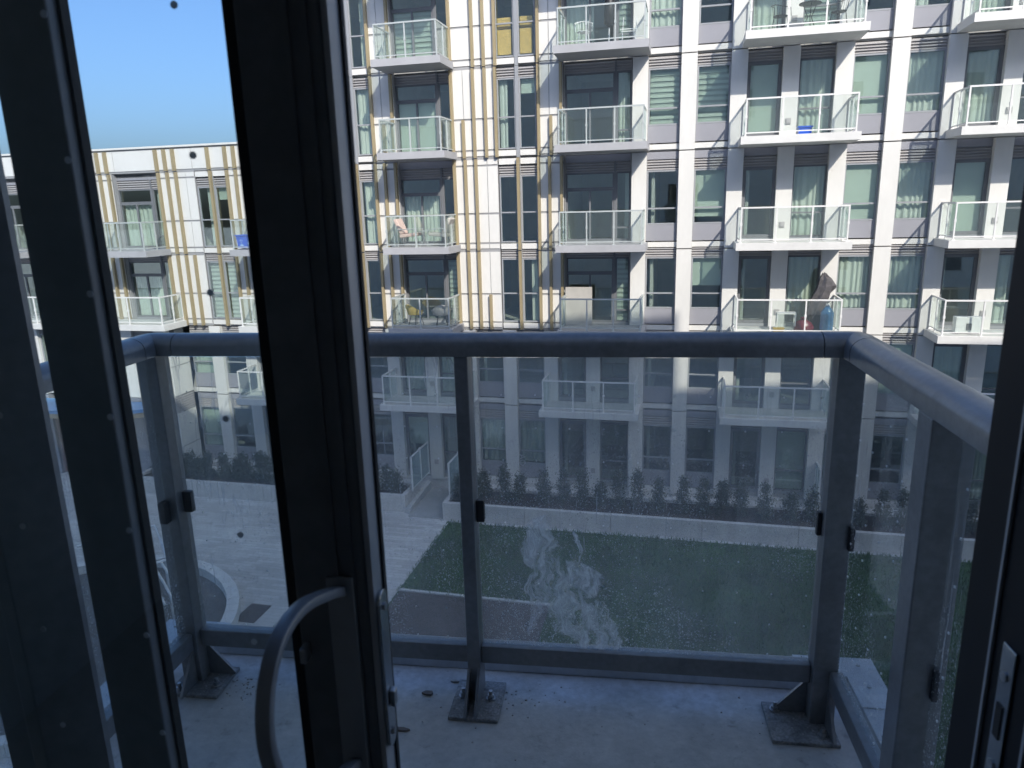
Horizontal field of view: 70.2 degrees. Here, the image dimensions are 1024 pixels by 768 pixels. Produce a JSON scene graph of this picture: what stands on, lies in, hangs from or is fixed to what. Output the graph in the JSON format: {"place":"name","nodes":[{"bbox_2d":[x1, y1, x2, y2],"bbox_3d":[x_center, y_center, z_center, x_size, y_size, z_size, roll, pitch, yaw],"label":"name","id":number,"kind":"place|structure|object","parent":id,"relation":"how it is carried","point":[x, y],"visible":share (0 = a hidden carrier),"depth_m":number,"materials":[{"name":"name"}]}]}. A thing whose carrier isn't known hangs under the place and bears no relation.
{"place":"outdoors","nodes":[
{"label":"outdoors","id":0,"kind":"place"},
{"bbox_2d":[0,0,236,153],"label":"sky","id":1,"kind":"structure","parent":0,"point":[152,72],"materials":[{"name":"blue"}]},
{"bbox_2d":[408,487,452,518],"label":"walkway path","id":2,"kind":"structure","parent":0,"point":[429,505],"depth_m":26.14,"materials":[{"name":"concrete"}]},
{"bbox_2d":[0,472,971,767],"bbox_3d":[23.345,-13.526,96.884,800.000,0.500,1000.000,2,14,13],"label":"courtyard ground","id":3,"kind":"structure","parent":0,"point":[218,524],"depth_m":23.55,"materials":[{"name":"grey concrete"}]},
{"bbox_2d":[28,293,202,472],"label":"entrance block","id":4,"kind":"structure","parent":3,"relation":"on","point":[182,384],"depth_m":28.83,"materials":[{"name":"concrete"}]},
{"bbox_2d":[46,398,143,418],"bbox_3d":[-17.116,0.988,28.492,6.650,0.330,1.620,2,14,13],"label":"entrance canopy","id":5,"kind":"object","parent":4,"relation":"attached to","point":[137,408],"depth_m":27.86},
{"bbox_2d":[0,555,240,758],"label":"round bed","id":6,"kind":"object","parent":3,"relation":"on","point":[223,605],"visible":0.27,"depth_m":19.98,"materials":[{"name":"grey concrete"}]},
{"bbox_2d":[77,524,174,618],"bbox_3d":[-8.816,5.374,17.464,1.830,2.564,3.886,-13,18,-38],"label":"pergola","id":7,"kind":"object","parent":6,"relation":"on","point":[159,560],"visible":0.12,"depth_m":17.45,"materials":[{"name":"silver metal"}]},
{"bbox_2d":[1,142,271,468],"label":"apartment wing","id":8,"kind":"structure","parent":3,"relation":"on","point":[169,212],"depth_m":28.20,"materials":[{"name":"white paint"}]},
{"bbox_2d":[120,203,157,247],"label":"sliding door","id":9,"kind":"structure","parent":8,"relation":"in","point":[135,212],"depth_m":28.37,"materials":[{"name":"clear glass"}]},
{"bbox_2d":[131,275,167,316],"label":"sliding door","id":10,"kind":"structure","parent":8,"relation":"in","point":[147,285],"depth_m":29.02,"materials":[{"name":"clear glass"}]},
{"bbox_2d":[190,331,213,373],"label":"window","id":11,"kind":"structure","parent":8,"relation":"in","point":[205,363],"depth_m":29.11,"materials":[{"name":"clear glass"}]},
{"bbox_2d":[197,187,216,246],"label":"window","id":12,"kind":"structure","parent":8,"relation":"in","point":[198,188],"depth_m":27.43,"materials":[{"name":"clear glass"}]},
{"bbox_2d":[199,405,223,445],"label":"window","id":13,"kind":"structure","parent":8,"relation":"in","point":[213,428],"depth_m":29.73,"materials":[{"name":"clear glass"}]},
{"bbox_2d":[206,261,224,318],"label":"window","id":14,"kind":"structure","parent":8,"relation":"in","point":[215,270],"depth_m":28.14,"materials":[{"name":"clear glass"}]},
{"bbox_2d":[224,261,240,318],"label":"window","id":15,"kind":"structure","parent":8,"relation":"in","point":[231,264],"depth_m":27.97,"materials":[{"name":"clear glass"}]},
{"bbox_2d":[238,603,270,622],"bbox_3d":[-6.939,6.130,19.498,0.600,0.016,0.850,2,14,13],"label":"drain cover","id":16,"kind":"object","parent":3,"relation":"on","point":[252,613],"visible":0.86,"depth_m":19.50,"materials":[{"name":"grey metal"}]},
{"bbox_2d":[142,468,418,511],"bbox_3d":[-9.037,3.919,27.546,11.180,0.670,1.320,2,14,13],"label":"planter","id":17,"kind":"object","parent":3,"relation":"on","point":[214,487],"visible":0.41,"depth_m":27.13,"materials":[{"name":"concrete"}]},
{"bbox_2d":[230,451,252,482],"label":"shrub","id":18,"kind":"object","parent":17,"relation":"in","point":[245,465],"visible":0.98,"depth_m":27.39,"materials":[{"name":"green plant"}]},
{"bbox_2d":[212,466,904,513],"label":"patio slab","id":19,"kind":"structure","parent":3,"relation":"on","point":[422,484],"depth_m":26.00,"materials":[{"name":"concrete"}]},
{"bbox_2d":[229,0,1023,514],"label":"apartment building","id":20,"kind":"structure","parent":3,"relation":"on","point":[669,168],"depth_m":23.73,"materials":[{"name":"white concrete"}]},
{"bbox_2d":[347,0,366,68],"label":"window","id":21,"kind":"structure","parent":20,"relation":"in","point":[364,65],"depth_m":24.53,"materials":[{"name":"glass"}]},
{"bbox_2d":[353,88,372,155],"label":"window","id":22,"kind":"structure","parent":20,"relation":"in","point":[364,125],"depth_m":25.22,"materials":[{"name":"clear glass"}]},
{"bbox_2d":[360,181,377,244],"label":"window","id":23,"kind":"structure","parent":20,"relation":"in","point":[369,189],"depth_m":25.96,"materials":[{"name":"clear glass"}]},
{"bbox_2d":[390,8,433,57],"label":"sliding door","id":24,"kind":"structure","parent":20,"relation":"in","point":[419,36],"depth_m":24.24,"materials":[{"name":"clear glass"}]},
{"bbox_2d":[401,357,426,392],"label":"balcony door","id":25,"kind":"structure","parent":20,"relation":"in","point":[417,364],"depth_m":27.15,"materials":[{"name":"clear glass"}]},
{"bbox_2d":[396,100,438,151],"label":"sliding door","id":26,"kind":"structure","parent":20,"relation":"in","point":[424,131],"depth_m":24.93,"materials":[{"name":"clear glass"}]},
{"bbox_2d":[405,414,430,468],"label":"balcony door","id":27,"kind":"structure","parent":20,"relation":"in","point":[419,423],"depth_m":27.69,"materials":[{"name":"clear glass"}]},
{"bbox_2d":[402,194,443,242],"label":"sliding door","id":28,"kind":"structure","parent":20,"relation":"in","point":[424,204],"depth_m":25.66,"materials":[{"name":"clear glass"}]},
{"bbox_2d":[406,274,446,319],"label":"sliding door","id":29,"kind":"structure","parent":20,"relation":"in","point":[407,275],"depth_m":26.25,"materials":[{"name":"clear glass"}]},
{"bbox_2d":[439,357,454,393],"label":"window","id":30,"kind":"structure","parent":20,"relation":"in","point":[447,362],"depth_m":26.86,"materials":[{"name":"clear glass"}]},
{"bbox_2d":[446,259,458,319],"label":"window","id":31,"kind":"structure","parent":20,"relation":"in","point":[453,289],"depth_m":26.02,"materials":[{"name":"clear glass"}]},
{"bbox_2d":[480,417,505,461],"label":"window","id":32,"kind":"structure","parent":20,"relation":"in","point":[493,432],"depth_m":27.02,"materials":[{"name":"clear glass"}]},
{"bbox_2d":[495,0,513,57],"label":"window","id":33,"kind":"structure","parent":20,"relation":"in","point":[503,37],"depth_m":23.47,"materials":[{"name":"clear glass"}]},
{"bbox_2d":[496,77,515,149],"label":"window","id":34,"kind":"structure","parent":20,"relation":"in","point":[502,89],"depth_m":24.04,"materials":[{"name":"clear glass"}]},
{"bbox_2d":[517,0,535,56],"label":"window","id":35,"kind":"structure","parent":20,"relation":"in","point":[525,41],"depth_m":23.29,"materials":[{"name":"clear glass"}]},
{"bbox_2d":[519,76,536,148],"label":"window","id":36,"kind":"structure","parent":20,"relation":"in","point":[527,85],"depth_m":23.73,"materials":[{"name":"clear glass"}]},
{"bbox_2d":[523,258,539,321],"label":"window","id":37,"kind":"structure","parent":20,"relation":"in","point":[535,261],"depth_m":25.23,"materials":[{"name":"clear glass"}]},
{"bbox_2d":[519,419,545,464],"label":"window","id":38,"kind":"structure","parent":20,"relation":"in","point":[533,448],"depth_m":26.68,"materials":[{"name":"clear glass"}]},
{"bbox_2d":[559,420,585,478],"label":"balcony door","id":39,"kind":"structure","parent":20,"relation":"in","point":[560,421],"depth_m":26.25,"materials":[{"name":"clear glass"}]},
{"bbox_2d":[565,287,591,325],"bbox_3d":[2.260,-2.628,24.629,0.900,1.300,0.040,2,14,13],"label":"white board","id":40,"kind":"object","parent":20,"relation":"on","point":[575,312],"visible":1,"depth_m":24.61,"materials":[{"name":"white"}]},
{"bbox_2d":[564,0,614,44],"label":"sliding door","id":41,"kind":"structure","parent":20,"relation":"in","point":[572,15],"depth_m":22.98,"materials":[{"name":"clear glass"}]},
{"bbox_2d":[566,188,613,240],"bbox_3d":[2.593,-5.616,24.229,1.592,1.665,0.073,2,14,13],"label":"sliding door","id":42,"kind":"structure","parent":20,"relation":"in","point":[589,190],"depth_m":24.19,"materials":[{"name":"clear glass"}]},
{"bbox_2d":[565,89,614,144],"bbox_3d":[2.513,-8.576,23.498,1.592,1.665,0.073,2,14,13],"label":"sliding door","id":43,"kind":"structure","parent":20,"relation":"in","point":[606,90],"depth_m":23.41,"materials":[{"name":"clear glass"}]},
{"bbox_2d":[615,257,628,321],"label":"window","id":44,"kind":"structure","parent":20,"relation":"in","point":[621,263],"depth_m":24.66,"materials":[{"name":"clear glass"}]},
{"bbox_2d":[616,171,629,239],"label":"window","id":45,"kind":"structure","parent":20,"relation":"in","point":[627,174],"depth_m":23.95,"materials":[{"name":"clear glass"}]},
{"bbox_2d":[616,70,631,141],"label":"window","id":46,"kind":"structure","parent":20,"relation":"in","point":[624,78],"depth_m":23.27,"materials":[{"name":"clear glass"}]},
{"bbox_2d":[617,0,631,40],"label":"window","id":47,"kind":"structure","parent":20,"relation":"in","point":[624,10],"depth_m":22.65,"materials":[{"name":"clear glass"}]},
{"bbox_2d":[648,66,680,125],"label":"window","id":48,"kind":"structure","parent":20,"relation":"in","point":[664,86],"depth_m":22.88,"materials":[{"name":"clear glass"}]},
{"bbox_2d":[649,0,682,28],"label":"window","id":49,"kind":"structure","parent":20,"relation":"in","point":[663,13],"depth_m":22.31,"materials":[{"name":"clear glass"}]},
{"bbox_2d":[690,256,722,308],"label":"window","id":50,"kind":"structure","parent":20,"relation":"in","point":[705,270],"depth_m":23.85,"materials":[{"name":"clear glass"}]},
{"bbox_2d":[693,168,726,223],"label":"window","id":51,"kind":"structure","parent":20,"relation":"in","point":[709,196],"depth_m":23.24,"materials":[{"name":"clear glass"}]},
{"bbox_2d":[696,63,730,123],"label":"window","id":52,"kind":"structure","parent":20,"relation":"in","point":[713,91],"depth_m":22.53,"materials":[{"name":"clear glass"}]},
{"bbox_2d":[728,427,760,488],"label":"balcony door","id":53,"kind":"structure","parent":20,"relation":"in","point":[755,486],"depth_m":24.90,"materials":[{"name":"grey metal"}]},
{"bbox_2d":[732,358,764,403],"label":"balcony door","id":54,"kind":"structure","parent":20,"relation":"in","point":[735,359],"depth_m":24.32,"materials":[{"name":"grey metal"}]},
{"bbox_2d":[737,256,770,322],"bbox_3d":[7.803,-3.054,23.585,0.990,2.165,0.070,2,14,13],"label":"balcony door","id":55,"kind":"structure","parent":20,"relation":"in","point":[768,258],"depth_m":23.52,"materials":[{"name":"grey metal"}]},
{"bbox_2d":[741,166,775,237],"bbox_3d":[7.731,-5.713,22.928,0.990,2.165,0.070,2,14,13],"label":"balcony door","id":56,"kind":"structure","parent":20,"relation":"in","point":[773,168],"depth_m":22.86,"materials":[{"name":"grey metal"}]},
{"bbox_2d":[746,60,782,135],"bbox_3d":[7.662,-8.684,22.242,0.990,2.165,0.165,2,14,13],"label":"balcony door","id":57,"kind":"structure","parent":20,"relation":"in","point":[761,80],"depth_m":22.25,"materials":[{"name":"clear glass"}]},
{"bbox_2d":[751,0,785,29],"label":"balcony door","id":58,"kind":"structure","parent":20,"relation":"in","point":[765,13],"depth_m":21.73,"materials":[{"name":"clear glass"}]},
{"bbox_2d":[773,429,807,491],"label":"window","id":59,"kind":"structure","parent":20,"relation":"in","point":[790,452],"depth_m":24.71,"materials":[{"name":"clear glass"}]},
{"bbox_2d":[784,255,820,322],"bbox_3d":[9.254,-3.025,23.310,0.990,2.165,0.212,2,14,13],"label":"window","id":60,"kind":"structure","parent":20,"relation":"in","point":[802,273],"depth_m":23.31,"materials":[{"name":"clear glass"}]},
{"bbox_2d":[789,164,827,236],"bbox_3d":[9.182,-5.685,22.654,0.990,2.165,0.212,2,14,13],"label":"window","id":61,"kind":"structure","parent":20,"relation":"in","point":[807,187],"depth_m":22.68,"materials":[{"name":"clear glass"}]},
{"bbox_2d":[796,56,835,133],"bbox_3d":[9.102,-8.645,21.923,0.990,2.165,0.211,2,14,13],"label":"window","id":62,"kind":"structure","parent":20,"relation":"in","point":[815,76],"depth_m":21.92,"materials":[{"name":"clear glass"}]},
{"bbox_2d":[803,0,839,25],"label":"window","id":63,"kind":"structure","parent":20,"relation":"in","point":[819,14],"depth_m":21.41,"materials":[{"name":"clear glass"}]},
{"bbox_2d":[819,304,833,330],"bbox_3d":[9.563,-1.992,22.125,0.380,0.880,0.380,2,14,13],"label":"water bottle","id":64,"kind":"object","parent":20,"relation":"on","point":[826,317],"visible":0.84,"depth_m":21.99,"materials":[{"name":"blue plastic"}]},
{"bbox_2d":[834,255,871,309],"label":"window","id":65,"kind":"structure","parent":20,"relation":"in","point":[852,270],"depth_m":22.90,"materials":[{"name":"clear glass"}]},
{"bbox_2d":[841,162,880,220],"bbox_3d":[10.596,-5.850,22.200,0.990,1.700,0.167,2,14,13],"label":"window","id":66,"kind":"structure","parent":20,"relation":"in","point":[860,183],"depth_m":22.23,"materials":[{"name":"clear glass"}]},
{"bbox_2d":[850,52,890,115],"bbox_3d":[10.516,-8.810,21.469,0.990,1.700,0.167,2,14,13],"label":"window","id":67,"kind":"structure","parent":20,"relation":"in","point":[869,72],"depth_m":21.49,"materials":[{"name":"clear glass"}]},
{"bbox_2d":[868,434,904,484],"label":"window","id":68,"kind":"structure","parent":20,"relation":"in","point":[903,442],"depth_m":23.84,"materials":[{"name":"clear glass"}]},
{"bbox_2d":[877,342,914,394],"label":"window","id":69,"kind":"structure","parent":20,"relation":"in","point":[906,348],"depth_m":23.05,"materials":[{"name":"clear glass"}]},
{"bbox_2d":[885,254,924,309],"bbox_3d":[12.108,-3.152,22.538,0.990,1.700,0.212,2,14,13],"label":"window","id":70,"kind":"structure","parent":20,"relation":"in","point":[904,269],"depth_m":22.57,"materials":[{"name":"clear glass"}]},
{"bbox_2d":[894,160,934,219],"bbox_3d":[12.036,-5.811,21.882,0.990,1.700,0.212,2,14,13],"label":"window","id":71,"kind":"structure","parent":20,"relation":"in","point":[913,176],"depth_m":21.91,"materials":[{"name":"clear glass"}]},
{"bbox_2d":[904,48,946,113],"bbox_3d":[11.956,-8.771,21.151,0.990,1.700,0.212,2,14,13],"label":"window","id":72,"kind":"structure","parent":20,"relation":"in","point":[924,72],"depth_m":21.17,"materials":[{"name":"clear glass"}]},
{"bbox_2d":[931,343,967,382],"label":"balcony door","id":73,"kind":"structure","parent":20,"relation":"in","point":[946,357],"depth_m":22.84,"materials":[{"name":"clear glass"}]},
{"bbox_2d":[936,254,978,324],"bbox_3d":[13.542,-2.874,22.227,0.990,2.165,0.070,2,14,13],"label":"balcony door","id":74,"kind":"structure","parent":20,"relation":"in","point":[975,262],"depth_m":22.09,"materials":[{"name":"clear glass"}]},
{"bbox_2d":[947,158,990,234],"bbox_3d":[13.481,-5.545,21.615,0.990,2.165,0.165,2,14,13],"label":"balcony door","id":75,"kind":"structure","parent":20,"relation":"in","point":[967,175],"depth_m":21.62,"materials":[{"name":"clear glass"}]},
{"bbox_2d":[969,449,986,502],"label":"window","id":76,"kind":"structure","parent":20,"relation":"in","point":[980,459],"depth_m":23.47,"materials":[{"name":"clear glass"}]},
{"bbox_2d":[959,45,1004,126],"bbox_3d":[13.406,-8.510,20.906,0.990,2.165,0.210,2,14,13],"label":"balcony door","id":77,"kind":"structure","parent":20,"relation":"in","point":[982,64],"depth_m":20.90,"materials":[{"name":"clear glass"}]},
{"bbox_2d":[972,0,1010,12],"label":"balcony door","id":78,"kind":"structure","parent":20,"relation":"in","point":[985,3],"depth_m":20.42,"materials":[{"name":"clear glass"}]},
{"bbox_2d":[990,253,1013,325],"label":"window","id":79,"kind":"structure","parent":20,"relation":"in","point":[1004,258],"depth_m":22.06,"materials":[{"name":"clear glass"}]},
{"bbox_2d":[442,487,977,559],"bbox_3d":[8.963,4.527,23.102,22.920,0.670,1.690,2,14,13],"label":"planter","id":80,"kind":"object","parent":3,"relation":"on","point":[726,526],"visible":0.58,"depth_m":23.41,"materials":[{"name":"concrete"}]},
{"bbox_2d":[496,461,512,502],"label":"shrub","id":81,"kind":"object","parent":80,"relation":"in","point":[500,479],"visible":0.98,"depth_m":24.92,"materials":[{"name":"green plant"}]},
{"bbox_2d":[508,470,530,502],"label":"shrub","id":82,"kind":"object","parent":80,"relation":"in","point":[519,483],"visible":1,"depth_m":24.91,"materials":[{"name":"green plant"}]},
{"bbox_2d":[532,467,556,506],"bbox_3d":[1.092,3.486,24.703,0.803,1.453,0.745,-5,14,-13],"label":"shrub","id":83,"kind":"object","parent":80,"relation":"in","point":[544,485],"visible":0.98,"depth_m":24.65,"materials":[{"name":"green plant"}]},
{"bbox_2d":[553,469,573,504],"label":"shrub","id":84,"kind":"object","parent":80,"relation":"in","point":[563,487],"visible":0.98,"depth_m":24.58,"materials":[{"name":"green plant"}]},
{"bbox_2d":[570,467,592,507],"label":"shrub","id":85,"kind":"object","parent":80,"relation":"in","point":[581,492],"visible":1,"depth_m":24.30,"materials":[{"name":"green plant"}]},
{"bbox_2d":[588,478,611,506],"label":"shrub","id":86,"kind":"object","parent":80,"relation":"in","point":[599,491],"visible":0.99,"depth_m":24.33,"materials":[{"name":"green plant"}]},
{"bbox_2d":[607,468,629,510],"bbox_3d":[3.536,3.521,24.116,0.835,1.573,0.801,-5,14,-15],"label":"shrub","id":87,"kind":"object","parent":80,"relation":"in","point":[615,488],"visible":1,"depth_m":24.08,"materials":[{"name":"green plant"}]},
{"bbox_2d":[626,467,648,511],"bbox_3d":[4.128,3.496,24.036,0.752,1.653,0.830,2,14,13],"label":"shrub","id":88,"kind":"object","parent":80,"relation":"in","point":[638,480],"visible":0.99,"depth_m":24.00,"materials":[{"name":"green plant"}]},
{"bbox_2d":[646,475,668,512],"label":"shrub","id":89,"kind":"object","parent":80,"relation":"in","point":[657,499],"visible":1,"depth_m":23.78,"materials":[{"name":"green plant"}]},
{"bbox_2d":[672,473,693,514],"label":"shrub","id":90,"kind":"object","parent":80,"relation":"in","point":[684,485],"visible":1,"depth_m":23.58,"materials":[{"name":"green plant"}]},
{"bbox_2d":[690,473,714,515],"bbox_3d":[6.128,3.602,23.429,0.816,1.563,0.828,2,14,13],"label":"shrub","id":91,"kind":"object","parent":80,"relation":"in","point":[703,500],"visible":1,"depth_m":23.37,"materials":[{"name":"green plant"}]},
{"bbox_2d":[709,478,734,518],"bbox_3d":[6.725,3.690,23.433,0.751,1.422,0.690,-9,16,-27],"label":"shrub","id":92,"kind":"object","parent":80,"relation":"in","point":[722,495],"visible":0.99,"depth_m":23.34,"materials":[{"name":"green plant"}]},
{"bbox_2d":[729,475,749,517],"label":"shrub","id":93,"kind":"object","parent":80,"relation":"in","point":[741,492],"visible":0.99,"depth_m":23.30,"materials":[{"name":"green plant"}]},
{"bbox_2d":[752,480,777,522],"bbox_3d":[7.988,3.775,22.980,0.698,1.559,0.715,-4,14,-11],"label":"shrub","id":94,"kind":"object","parent":80,"relation":"in","point":[764,513],"visible":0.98,"depth_m":22.94,"materials":[{"name":"green plant"}]},
{"bbox_2d":[780,488,800,523],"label":"shrub","id":95,"kind":"object","parent":80,"relation":"in","point":[792,500],"visible":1,"depth_m":22.80,"materials":[{"name":"green plant"}]},
{"bbox_2d":[801,484,820,522],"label":"shrub","id":96,"kind":"object","parent":80,"relation":"in","point":[809,504],"visible":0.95,"depth_m":22.75,"materials":[{"name":"green plant"}]},
{"bbox_2d":[852,495,871,529],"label":"shrub","id":97,"kind":"object","parent":80,"relation":"in","point":[858,511],"visible":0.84,"depth_m":22.35,"materials":[{"name":"green plant"}]},
{"bbox_2d":[870,484,896,529],"bbox_3d":[11.350,3.715,22.234,0.686,1.557,0.745,-3,14,-7],"label":"shrub","id":98,"kind":"object","parent":80,"relation":"in","point":[884,496],"visible":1,"depth_m":22.17,"materials":[{"name":"green plant"}]},
{"bbox_2d":[886,482,909,528],"bbox_3d":[11.940,3.790,22.140,0.844,1.647,0.770,-6,15,-19],"label":"shrub","id":99,"kind":"object","parent":80,"relation":"in","point":[901,509],"visible":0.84,"depth_m":22.06,"materials":[{"name":"green plant"}]},
{"bbox_2d":[965,495,980,535],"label":"shrub","id":100,"kind":"object","parent":80,"relation":"in","point":[972,512],"visible":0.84,"depth_m":21.62,"materials":[{"name":"green plant"}]},
{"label":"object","id":101,"kind":"object","parent":3,"relation":"on","visible":0},
{"bbox_2d":[100,619,887,767],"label":"balcony floor","id":102,"kind":"structure","parent":101,"relation":"attached to","point":[686,721],"depth_m":2.06,"materials":[{"name":"concrete"}]},
{"bbox_2d":[0,331,993,767],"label":"balcony railing","id":103,"kind":"object","parent":102,"relation":"on","point":[954,425],"visible":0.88,"depth_m":1.89,"materials":[{"name":"metal"}]},
{"bbox_2d":[0,0,1023,767],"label":"door frame","id":104,"kind":"object","parent":101,"relation":"attached to","point":[48,682],"visible":1,"depth_m":0.78,"materials":[{"name":"metal"}]},
{"bbox_2d":[0,0,400,767],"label":"sliding glass door","id":105,"kind":"structure","parent":104,"relation":"attached to","point":[290,96],"depth_m":0.64,"materials":[{"name":"metal"}]},
{"bbox_2d":[389,519,971,767],"bbox_3d":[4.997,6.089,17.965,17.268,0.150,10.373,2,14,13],"label":"grass","id":106,"kind":"structure","parent":0,"point":[684,544],"depth_m":20.20,"materials":[{"name":"green plant"}]},
{"bbox_2d":[389,591,549,641],"bbox_3d":[-1.995,6.818,16.041,4.250,0.016,8.080,2,14,13],"label":"mulch strip","id":107,"kind":"object","parent":106,"relation":"on","point":[430,615],"visible":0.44,"depth_m":18.94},
{"bbox_2d":[398,588,550,605],"bbox_3d":[-1.072,5.839,19.925,4.300,0.075,0.100,2,14,13],"label":"lawn edging","id":108,"kind":"object","parent":106,"relation":"on","point":[458,595],"visible":0.71,"depth_m":19.92,"materials":[{"name":"concrete"}]},
{"bbox_2d":[806,272,836,329],"bbox_3d":[9.530,-2.547,22.473,0.885,1.794,0.394,2,14,13],"label":"patio umbrella","id":109,"kind":"object","parent":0,"point":[826,286],"visible":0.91,"depth_m":22.36,"materials":[{"name":"fabric"}]},
{"bbox_2d":[952,316,981,333],"bbox_3d":[13.406,-1.734,21.454,0.700,0.500,0.315,2,14,13],"label":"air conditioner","id":110,"kind":"object","parent":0,"point":[966,323],"visible":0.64,"depth_m":21.33,"materials":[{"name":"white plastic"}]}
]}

